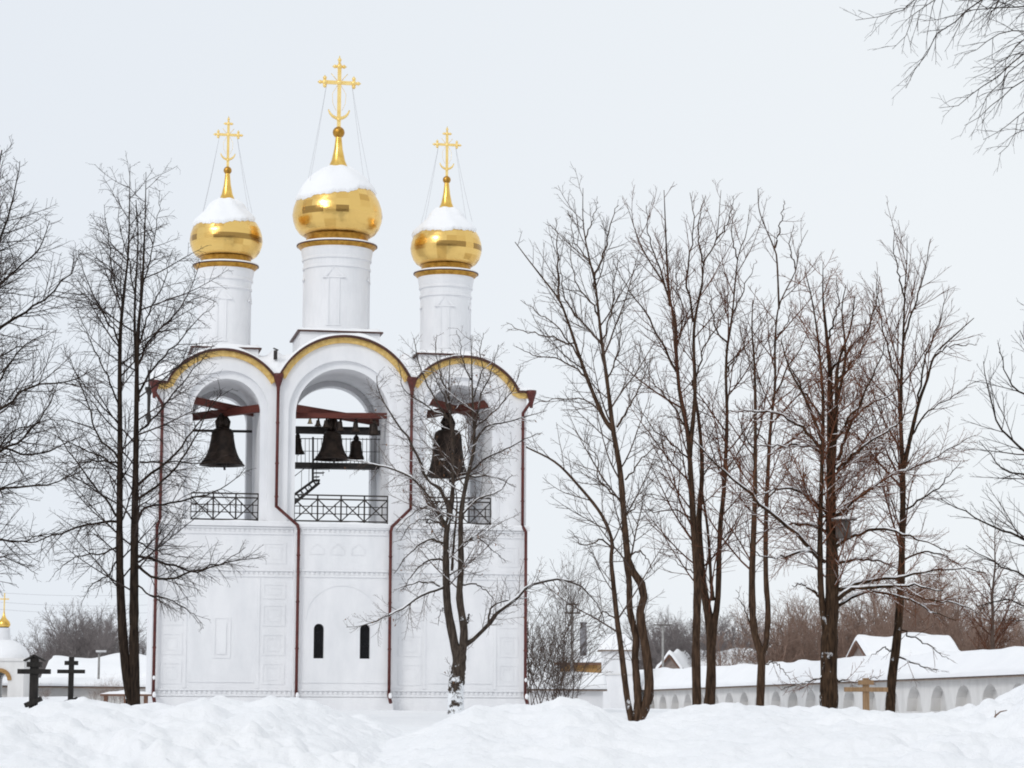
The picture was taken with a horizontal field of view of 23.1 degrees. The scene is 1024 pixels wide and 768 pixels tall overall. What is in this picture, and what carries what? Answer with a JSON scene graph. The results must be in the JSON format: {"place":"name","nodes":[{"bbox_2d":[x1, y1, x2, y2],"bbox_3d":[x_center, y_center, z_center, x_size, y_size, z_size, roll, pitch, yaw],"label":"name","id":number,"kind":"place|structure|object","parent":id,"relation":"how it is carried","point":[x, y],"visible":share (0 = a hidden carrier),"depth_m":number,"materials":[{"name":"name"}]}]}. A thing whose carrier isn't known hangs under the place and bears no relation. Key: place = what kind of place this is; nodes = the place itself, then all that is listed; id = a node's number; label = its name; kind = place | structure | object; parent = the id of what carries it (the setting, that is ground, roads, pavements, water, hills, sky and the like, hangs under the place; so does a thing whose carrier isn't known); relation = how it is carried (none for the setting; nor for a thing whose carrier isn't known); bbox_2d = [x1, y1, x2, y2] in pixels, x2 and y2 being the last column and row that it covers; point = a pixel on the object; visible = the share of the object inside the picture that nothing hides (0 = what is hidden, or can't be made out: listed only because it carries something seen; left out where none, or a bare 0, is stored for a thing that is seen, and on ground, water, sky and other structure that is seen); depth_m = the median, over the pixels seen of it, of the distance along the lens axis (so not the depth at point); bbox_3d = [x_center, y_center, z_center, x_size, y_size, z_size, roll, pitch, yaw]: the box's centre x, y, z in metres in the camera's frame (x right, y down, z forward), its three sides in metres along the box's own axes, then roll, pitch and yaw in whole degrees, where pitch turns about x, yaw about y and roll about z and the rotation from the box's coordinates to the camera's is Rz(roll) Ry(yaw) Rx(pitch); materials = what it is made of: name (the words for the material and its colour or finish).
{"place":"outdoors","nodes":[
{"label":"outdoors","id":0,"kind":"place"},
{"bbox_2d":[0,684,1023,767],"bbox_3d":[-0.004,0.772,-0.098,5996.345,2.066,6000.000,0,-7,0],"label":"snow ground","id":1,"kind":"structure","parent":0,"point":[221,731],"depth_m":17.63,"materials":[{"name":"snow"}]},
{"bbox_2d":[0,593,29,696],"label":"chapel","id":2,"kind":"structure","parent":1,"relation":"on","point":[14,655],"depth_m":107.51,"materials":[{"name":"paint"}]},
{"bbox_2d":[17,655,50,707],"bbox_3d":[-8.924,5.953,46.616,0.602,1.801,0.196,0,-7,0],"label":"grave cross","id":3,"kind":"object","parent":1,"relation":"on","point":[34,664],"visible":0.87,"depth_m":46.60,"materials":[{"name":"black wood"}]},
{"bbox_2d":[10,630,65,674],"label":"woodland tree","id":4,"kind":"object","parent":1,"relation":"on","point":[24,645],"visible":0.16,"depth_m":202.11,"materials":[{"name":"plant"}]},
{"bbox_2d":[28,629,73,667],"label":"woodland tree","id":5,"kind":"object","parent":1,"relation":"on","point":[39,649],"visible":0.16,"depth_m":209.27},
{"bbox_2d":[27,614,87,656],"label":"woodland tree","id":6,"kind":"object","parent":1,"relation":"on","point":[41,636],"visible":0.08,"depth_m":222.31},
{"bbox_2d":[0,137,115,594],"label":"bare tree","id":7,"kind":"object","parent":1,"relation":"on","point":[26,389],"visible":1,"depth_m":50.39,"materials":[{"name":"brown plant"}]},
{"bbox_2d":[57,657,84,700],"bbox_3d":[-10.511,7.484,59.513,0.648,1.958,0.126,0,-7,0],"label":"grave cross","id":8,"kind":"object","parent":1,"relation":"on","point":[71,663],"visible":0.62,"depth_m":59.53,"materials":[{"name":"black wood"}]},
{"bbox_2d":[41,603,103,665],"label":"woodland tree","id":9,"kind":"object","parent":1,"relation":"on","point":[66,634],"visible":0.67,"depth_m":205.12,"materials":[{"name":"plant"}]},
{"bbox_2d":[2,677,145,703],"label":"yard wall","id":10,"kind":"structure","parent":1,"relation":"on","point":[59,687],"depth_m":111.67,"materials":[{"name":"white paint"}]},
{"bbox_2d":[38,611,110,658],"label":"woodland tree","id":11,"kind":"object","parent":1,"relation":"on","point":[76,627],"visible":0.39,"depth_m":206.06,"materials":[{"name":"plant"}]},
{"bbox_2d":[36,599,114,653],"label":"woodland tree","id":12,"kind":"object","parent":1,"relation":"on","point":[83,633],"visible":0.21,"depth_m":224.11,"materials":[{"name":"plant"}]},
{"bbox_2d":[52,614,118,657],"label":"woodland tree","id":13,"kind":"object","parent":1,"relation":"on","point":[103,645],"visible":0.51,"depth_m":201.24,"materials":[{"name":"plant"}]},
{"bbox_2d":[44,596,129,657],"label":"woodland tree","id":14,"kind":"object","parent":1,"relation":"on","point":[72,602],"visible":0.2,"depth_m":218.42,"materials":[{"name":"plant"}]},
{"bbox_2d":[41,653,145,679],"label":"farm building","id":15,"kind":"structure","parent":1,"relation":"on","point":[110,665],"depth_m":150.08,"materials":[{"name":"white wood"}]},
{"bbox_2d":[85,683,101,699],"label":"shrub","id":16,"kind":"object","parent":1,"relation":"on","point":[96,696],"visible":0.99,"depth_m":107.13,"materials":[{"name":"plant"}]},
{"bbox_2d":[74,600,116,656],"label":"woodland tree","id":17,"kind":"object","parent":1,"relation":"on","point":[97,621],"visible":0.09,"depth_m":226.92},
{"bbox_2d":[77,607,117,657],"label":"woodland tree","id":18,"kind":"object","parent":1,"relation":"on","point":[98,634],"visible":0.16,"depth_m":212.63,"materials":[{"name":"plant"}]},
{"bbox_2d":[78,605,118,656],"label":"woodland tree","id":19,"kind":"object","parent":1,"relation":"on","point":[103,627],"visible":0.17,"depth_m":216.50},
{"bbox_2d":[96,650,105,678],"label":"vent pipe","id":20,"kind":"object","parent":1,"relation":"on","point":[98,673],"visible":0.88,"depth_m":117.19,"materials":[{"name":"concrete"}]},
{"bbox_2d":[101,673,122,702],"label":"shrub","id":21,"kind":"object","parent":1,"relation":"on","point":[113,688],"visible":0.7,"depth_m":108.20,"materials":[{"name":"plant"}]},
{"bbox_2d":[98,617,146,650],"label":"woodland tree","id":22,"kind":"object","parent":1,"relation":"on","point":[127,633],"visible":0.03,"depth_m":226.01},
{"bbox_2d":[100,690,151,703],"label":"plank bench","id":23,"kind":"object","parent":1,"relation":"on","point":[122,693],"visible":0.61,"depth_m":87.17,"materials":[{"name":"brown wood"}]},
{"bbox_2d":[0,151,265,705],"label":"bare tree","id":24,"kind":"object","parent":1,"relation":"on","point":[130,666],"visible":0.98,"depth_m":61.96,"materials":[{"name":"brown plant"}]},
{"bbox_2d":[129,628,146,654],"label":"woodland tree","id":25,"kind":"object","parent":1,"relation":"on","point":[142,648],"visible":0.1,"depth_m":218.53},
{"bbox_2d":[145,56,535,710],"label":"bell tower","id":26,"kind":"structure","parent":1,"relation":"on","point":[289,604],"depth_m":98.42,"materials":[{"name":"paint"}]},
{"bbox_2d":[199,413,244,469],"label":"bell","id":27,"kind":"object","parent":26,"relation":"hanging from","point":[223,441],"visible":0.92,"depth_m":99.51,"materials":[{"name":"brown metal"}]},
{"bbox_2d":[295,433,304,455],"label":"bell","id":28,"kind":"object","parent":26,"relation":"hanging from","point":[298,447],"visible":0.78,"depth_m":101.02,"materials":[{"name":"brown metal"}]},
{"bbox_2d":[313,624,322,657],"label":"window","id":29,"kind":"structure","parent":26,"relation":"in","point":[318,628],"depth_m":97.07,"materials":[{"name":"black glass"}]},
{"bbox_2d":[314,419,348,463],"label":"bell","id":30,"kind":"object","parent":26,"relation":"hanging from","point":[332,449],"visible":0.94,"depth_m":100.28,"materials":[{"name":"brown metal"}]},
{"bbox_2d":[336,418,343,431],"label":"bell","id":31,"kind":"object","parent":26,"relation":"hanging from","point":[340,426],"visible":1,"depth_m":99.44,"materials":[{"name":"grey metal"}]},
{"bbox_2d":[351,419,359,432],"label":"bell","id":32,"kind":"object","parent":26,"relation":"hanging from","point":[355,428],"visible":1,"depth_m":99.55,"materials":[{"name":"grey metal"}]},
{"bbox_2d":[349,435,363,459],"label":"bell","id":33,"kind":"object","parent":26,"relation":"hanging from","point":[356,453],"visible":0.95,"depth_m":101.36,"materials":[{"name":"brown metal"}]},
{"bbox_2d":[360,625,368,658],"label":"window","id":34,"kind":"structure","parent":26,"relation":"in","point":[364,630],"depth_m":97.40,"materials":[{"name":"black glass"}]},
{"bbox_2d":[367,420,379,435],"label":"bell","id":35,"kind":"object","parent":26,"relation":"hanging from","point":[373,429],"visible":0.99,"depth_m":99.62,"materials":[{"name":"grey metal"}]},
{"bbox_2d":[427,413,466,482],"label":"bell","id":36,"kind":"object","parent":26,"relation":"hanging from","point":[441,436],"visible":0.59,"depth_m":101.05,"materials":[{"name":"brown metal"}]},
{"bbox_2d":[342,326,619,713],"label":"bare tree","id":37,"kind":"object","parent":1,"relation":"on","point":[455,698],"visible":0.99,"depth_m":84.29,"materials":[{"name":"brown plant"}]},
{"bbox_2d":[527,566,593,704],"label":"tall shrub","id":38,"kind":"object","parent":1,"relation":"on","point":[558,638],"visible":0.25,"depth_m":120.61,"materials":[{"name":"plant"}]},
{"bbox_2d":[529,626,592,699],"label":"tall shrub","id":39,"kind":"object","parent":1,"relation":"on","point":[565,674],"visible":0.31,"depth_m":122.19,"materials":[{"name":"plant"}]},
{"bbox_2d":[527,672,606,708],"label":"yard wall","id":40,"kind":"structure","parent":1,"relation":"on","point":[592,695],"depth_m":128.00,"materials":[{"name":"white stone"}]},
{"bbox_2d":[564,601,579,671],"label":"utility pole","id":41,"kind":"object","parent":1,"relation":"on","point":[572,632],"visible":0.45,"depth_m":169.17,"materials":[{"name":"wood"}]},
{"bbox_2d":[527,523,621,704],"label":"tall shrub","id":42,"kind":"object","parent":1,"relation":"on","point":[572,641],"visible":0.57,"depth_m":112.73,"materials":[{"name":"plant"}]},
{"bbox_2d":[555,655,600,672],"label":"timber house","id":43,"kind":"structure","parent":1,"relation":"on","point":[596,664],"depth_m":173.83,"materials":[{"name":"brown wood"}]},
{"bbox_2d":[527,580,632,700],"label":"tall shrub","id":44,"kind":"object","parent":1,"relation":"on","point":[558,665],"visible":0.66,"depth_m":118.46,"materials":[{"name":"plant"}]},
{"bbox_2d":[579,622,586,655],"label":"brick chimney","id":45,"kind":"object","parent":1,"relation":"on","point":[582,636],"visible":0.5,"depth_m":177.41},
{"bbox_2d":[501,164,676,721],"bbox_3d":[1.904,1.482,58.117,4.078,13.569,3.144,2,-7,-12],"label":"bare tree","id":46,"kind":"object","parent":1,"relation":"on","point":[640,710],"visible":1,"depth_m":58.00,"materials":[{"name":"brown plant"}]},
{"bbox_2d":[597,634,633,708],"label":"gate turret","id":47,"kind":"object","parent":1,"relation":"on","point":[613,696],"visible":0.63,"depth_m":158.98,"materials":[{"name":"paint"}]},
{"bbox_2d":[592,609,685,662],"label":"fan tree","id":48,"kind":"object","parent":1,"relation":"on","point":[601,628],"visible":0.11,"depth_m":271.66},
{"bbox_2d":[614,616,687,669],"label":"fan tree","id":49,"kind":"object","parent":1,"relation":"on","point":[648,638],"visible":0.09,"depth_m":252.25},
{"bbox_2d":[653,621,671,666],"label":"utility pole","id":50,"kind":"object","parent":1,"relation":"on","point":[662,624],"visible":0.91,"depth_m":223.88,"materials":[{"name":"wood"}]},
{"bbox_2d":[622,617,705,669],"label":"fan tree","id":51,"kind":"object","parent":1,"relation":"on","point":[641,668],"visible":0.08,"depth_m":250.19,"materials":[{"name":"plant"}]},
{"bbox_2d":[593,180,742,704],"bbox_3d":[3.853,1.632,60.467,3.747,13.742,3.612,0,-7,0],"label":"bare tree","id":52,"kind":"object","parent":1,"relation":"on","point":[696,656],"visible":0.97,"depth_m":60.70,"materials":[{"name":"brown plant"}]},
{"bbox_2d":[636,614,703,660],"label":"fan tree","id":53,"kind":"object","parent":1,"relation":"on","point":[666,637],"visible":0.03,"depth_m":270.07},
{"bbox_2d":[655,649,691,668],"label":"wooden house","id":54,"kind":"structure","parent":1,"relation":"on","point":[677,659],"depth_m":228.81,"materials":[{"name":"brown wood"}]},
{"bbox_2d":[640,617,720,668],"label":"fan tree","id":55,"kind":"object","parent":1,"relation":"on","point":[676,632],"visible":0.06,"depth_m":245.80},
{"bbox_2d":[639,612,730,667],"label":"tree","id":56,"kind":"object","parent":1,"relation":"on","point":[658,652],"visible":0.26,"depth_m":235.45,"materials":[{"name":"plant"}]},
{"bbox_2d":[648,609,735,650],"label":"tree","id":57,"kind":"object","parent":1,"relation":"on","point":[703,640],"visible":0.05,"depth_m":249.57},
{"bbox_2d":[646,605,738,662],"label":"tree","id":58,"kind":"object","parent":1,"relation":"on","point":[671,643],"visible":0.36,"depth_m":238.63,"materials":[{"name":"plant"}]},
{"bbox_2d":[655,607,735,654],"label":"fan tree","id":59,"kind":"object","parent":1,"relation":"on","point":[691,630],"visible":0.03,"depth_m":262.12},
{"bbox_2d":[639,195,789,704],"bbox_3d":[5.244,1.927,61.638,3.200,13.488,3.344,4,-8,-29],"label":"bare tree","id":60,"kind":"object","parent":1,"relation":"on","point":[711,622],"visible":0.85,"depth_m":61.22,"materials":[{"name":"brown plant"}]},
{"bbox_2d":[700,627,747,665],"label":"woodland tree","id":61,"kind":"object","parent":1,"relation":"on","point":[720,656],"visible":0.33,"depth_m":219.56,"materials":[{"name":"plant"}]},
{"bbox_2d":[675,610,775,666],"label":"tree","id":62,"kind":"object","parent":1,"relation":"on","point":[733,637],"visible":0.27,"depth_m":234.43,"materials":[{"name":"plant"}]},
{"bbox_2d":[700,648,757,665],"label":"hedge","id":63,"kind":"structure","parent":1,"relation":"on","point":[704,660],"depth_m":234.83,"materials":[{"name":"brown wood"}]},
{"bbox_2d":[719,617,775,647],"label":"woodland tree","id":64,"kind":"object","parent":1,"relation":"on","point":[736,635],"visible":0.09,"depth_m":264.10,"materials":[{"name":"plant"}]},
{"bbox_2d":[727,603,788,656],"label":"woodland tree","id":65,"kind":"object","parent":1,"relation":"on","point":[751,644],"visible":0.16,"depth_m":249.07,"materials":[{"name":"plant"}]},
{"bbox_2d":[671,188,856,705],"bbox_3d":[6.132,1.749,60.413,4.552,13.487,2.951,-3,-8,25],"label":"bare tree","id":66,"kind":"object","parent":1,"relation":"on","point":[761,650],"visible":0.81,"depth_m":60.38,"materials":[{"name":"brown plant"}]},
{"bbox_2d":[726,599,813,664],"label":"woodland tree","id":67,"kind":"object","parent":1,"relation":"on","point":[785,651],"visible":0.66,"depth_m":229.16,"materials":[{"name":"plant"}]},
{"bbox_2d":[757,604,806,662],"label":"woodland tree","id":68,"kind":"object","parent":1,"relation":"on","point":[781,637],"visible":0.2,"depth_m":240.15,"materials":[{"name":"plant"}]},
{"bbox_2d":[757,587,813,656],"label":"woodland tree","id":69,"kind":"object","parent":1,"relation":"on","point":[791,612],"visible":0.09,"depth_m":268.45,"materials":[{"name":"plant"}]},
{"bbox_2d":[773,598,798,659],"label":"woodland tree","id":70,"kind":"object","parent":1,"relation":"on","point":[787,620],"visible":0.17,"depth_m":263.48,"materials":[{"name":"plant"}]},
{"bbox_2d":[769,594,821,662],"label":"woodland tree","id":71,"kind":"object","parent":1,"relation":"on","point":[777,625],"visible":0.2,"depth_m":238.71,"materials":[{"name":"plant"}]},
{"bbox_2d":[803,596,821,660],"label":"woodland tree","id":72,"kind":"object","parent":1,"relation":"on","point":[818,631],"visible":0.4,"depth_m":230.80,"materials":[{"name":"plant"}]},
{"bbox_2d":[782,602,852,661],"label":"woodland tree","id":73,"kind":"object","parent":1,"relation":"on","point":[809,637],"visible":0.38,"depth_m":234.23,"materials":[{"name":"plant"}]},
{"bbox_2d":[775,583,863,654],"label":"woodland tree","id":74,"kind":"object","parent":1,"relation":"on","point":[851,613],"visible":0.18,"depth_m":265.03,"materials":[{"name":"plant"}]},
{"bbox_2d":[639,646,1023,712],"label":"monastery wall","id":75,"kind":"structure","parent":1,"relation":"on","point":[975,677],"depth_m":116.62,"materials":[{"name":"white plaster"},{"name":"snow"}]},
{"bbox_2d":[802,596,870,657],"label":"woodland tree","id":76,"kind":"object","parent":1,"relation":"on","point":[838,625],"visible":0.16,"depth_m":262.01,"materials":[{"name":"plant"}]},
{"bbox_2d":[680,248,993,708],"bbox_3d":[7.196,2.382,56.122,7.128,11.281,4.335,0,-7,0],"label":"bare tree","id":77,"kind":"object","parent":1,"relation":"on","point":[829,603],"visible":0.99,"depth_m":56.09,"materials":[{"name":"brown plant"}]},
{"bbox_2d":[832,516,856,541],"bbox_3d":[7.449,3.257,56.004,0.491,0.638,0.440,-2,-8,20],"label":"nest box","id":78,"kind":"object","parent":77,"relation":"attached to","point":[839,532],"visible":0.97,"depth_m":55.88,"materials":[{"name":"grey wood"}]},
{"bbox_2d":[821,605,853,657],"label":"woodland tree","id":79,"kind":"object","parent":1,"relation":"on","point":[842,648],"visible":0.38,"depth_m":237.43,"materials":[{"name":"plant"}]},
{"bbox_2d":[807,589,876,644],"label":"woodland tree","id":80,"kind":"object","parent":1,"relation":"on","point":[853,614],"visible":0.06,"depth_m":291.58,"materials":[{"name":"plant"}]},
{"bbox_2d":[844,678,887,710],"bbox_3d":[7.585,7.027,53.534,0.929,1.452,0.141,0,-7,0],"label":"wooden cross","id":81,"kind":"object","parent":1,"relation":"on","point":[865,689],"visible":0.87,"depth_m":53.53,"materials":[{"name":"brown wood"}]},
{"bbox_2d":[839,567,907,641],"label":"woodland tree","id":82,"kind":"object","parent":1,"relation":"on","point":[861,610],"visible":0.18,"depth_m":262.11,"materials":[{"name":"plant"}]},
{"bbox_2d":[838,592,918,655],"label":"woodland tree","id":83,"kind":"object","parent":1,"relation":"on","point":[854,633],"visible":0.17,"depth_m":244.85,"materials":[{"name":"plant"}]},
{"bbox_2d":[869,600,912,636],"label":"woodland tree","id":84,"kind":"object","parent":1,"relation":"on","point":[891,629],"visible":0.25,"depth_m":205.88,"materials":[{"name":"plant"}]},
{"bbox_2d":[807,199,991,711],"bbox_3d":[9.148,1.939,58.702,4.275,12.730,3.318,6,-9,-38],"label":"bare tree","id":85,"kind":"object","parent":1,"relation":"on","point":[890,702],"visible":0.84,"depth_m":58.62,"materials":[{"name":"brown plant"}]},
{"bbox_2d":[860,560,940,636],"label":"woodland tree","id":86,"kind":"object","parent":1,"relation":"on","point":[881,626],"visible":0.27,"depth_m":215.11,"materials":[{"name":"plant"}]},
{"bbox_2d":[846,632,959,656],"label":"outbuilding","id":87,"kind":"structure","parent":1,"relation":"on","point":[864,645],"depth_m":190.85,"materials":[{"name":"white wood"}]},
{"bbox_2d":[882,579,924,632],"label":"woodland tree","id":88,"kind":"object","parent":1,"relation":"on","point":[908,612],"visible":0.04,"depth_m":252.54,"materials":[{"name":"plant"}]},
{"bbox_2d":[864,560,950,629],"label":"woodland tree","id":89,"kind":"object","parent":1,"relation":"on","point":[905,589],"visible":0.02,"depth_m":284.48,"materials":[{"name":"plant"}]},
{"bbox_2d":[840,0,1023,170],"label":"birch tree","id":90,"kind":"object","parent":1,"relation":"on","point":[998,51],"visible":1,"depth_m":34.12,"materials":[{"name":"brown plant"}]},
{"bbox_2d":[904,559,969,645],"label":"woodland tree","id":91,"kind":"object","parent":1,"relation":"on","point":[946,585],"visible":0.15,"depth_m":264.00,"materials":[{"name":"plant"}]},
{"bbox_2d":[902,570,985,648],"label":"woodland tree","id":92,"kind":"object","parent":1,"relation":"on","point":[959,612],"visible":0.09,"depth_m":250.55,"materials":[{"name":"plant"}]},
{"bbox_2d":[906,576,983,650],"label":"woodland tree","id":93,"kind":"object","parent":1,"relation":"on","point":[956,632],"visible":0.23,"depth_m":228.38,"materials":[{"name":"plant"}]},
{"bbox_2d":[912,579,999,650],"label":"woodland tree","id":94,"kind":"object","parent":1,"relation":"on","point":[965,647],"visible":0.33,"depth_m":205.31,"materials":[{"name":"plant"}]},
{"bbox_2d":[945,575,976,646],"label":"woodland tree","id":95,"kind":"object","parent":1,"relation":"on","point":[961,602],"visible":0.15,"depth_m":289.57,"materials":[{"name":"plant"}]},
{"bbox_2d":[928,302,1023,626],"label":"bare tree","id":96,"kind":"object","parent":1,"relation":"on","point":[1021,536],"visible":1,"depth_m":50.20,"materials":[{"name":"brown plant"}]},
{"bbox_2d":[954,597,1022,649],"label":"woodland tree","id":97,"kind":"object","parent":1,"relation":"on","point":[1000,616],"visible":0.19,"depth_m":208.88,"materials":[{"name":"plant"}]},
{"bbox_2d":[956,512,1023,649],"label":"bare tree","id":98,"kind":"object","parent":1,"relation":"on","point":[992,635],"visible":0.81,"depth_m":149.83,"materials":[{"name":"plant"}]},
{"bbox_2d":[964,606,1023,648],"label":"woodland tree","id":99,"kind":"object","parent":1,"relation":"on","point":[994,634],"visible":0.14,"depth_m":210.35,"materials":[{"name":"plant"}]},
{"bbox_2d":[974,612,1022,646],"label":"woodland tree","id":100,"kind":"object","parent":1,"relation":"on","point":[1015,633],"visible":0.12,"depth_m":246.40,"materials":[{"name":"plant"}]},
{"bbox_2d":[979,596,1023,648],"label":"woodland tree","id":101,"kind":"object","parent":1,"relation":"on","point":[1004,607],"visible":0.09,"depth_m":270.72,"materials":[{"name":"plant"}]},
{"bbox_2d":[1006,613,1023,646],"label":"woodland tree","id":102,"kind":"object","parent":1,"relation":"on","point":[1016,642],"visible":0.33,"depth_m":203.93,"materials":[{"name":"plant"}]},
{"bbox_2d":[0,0,1023,677],"label":"sky","id":103,"kind":"structure","parent":0,"point":[790,100],"materials":[{"name":"white"}]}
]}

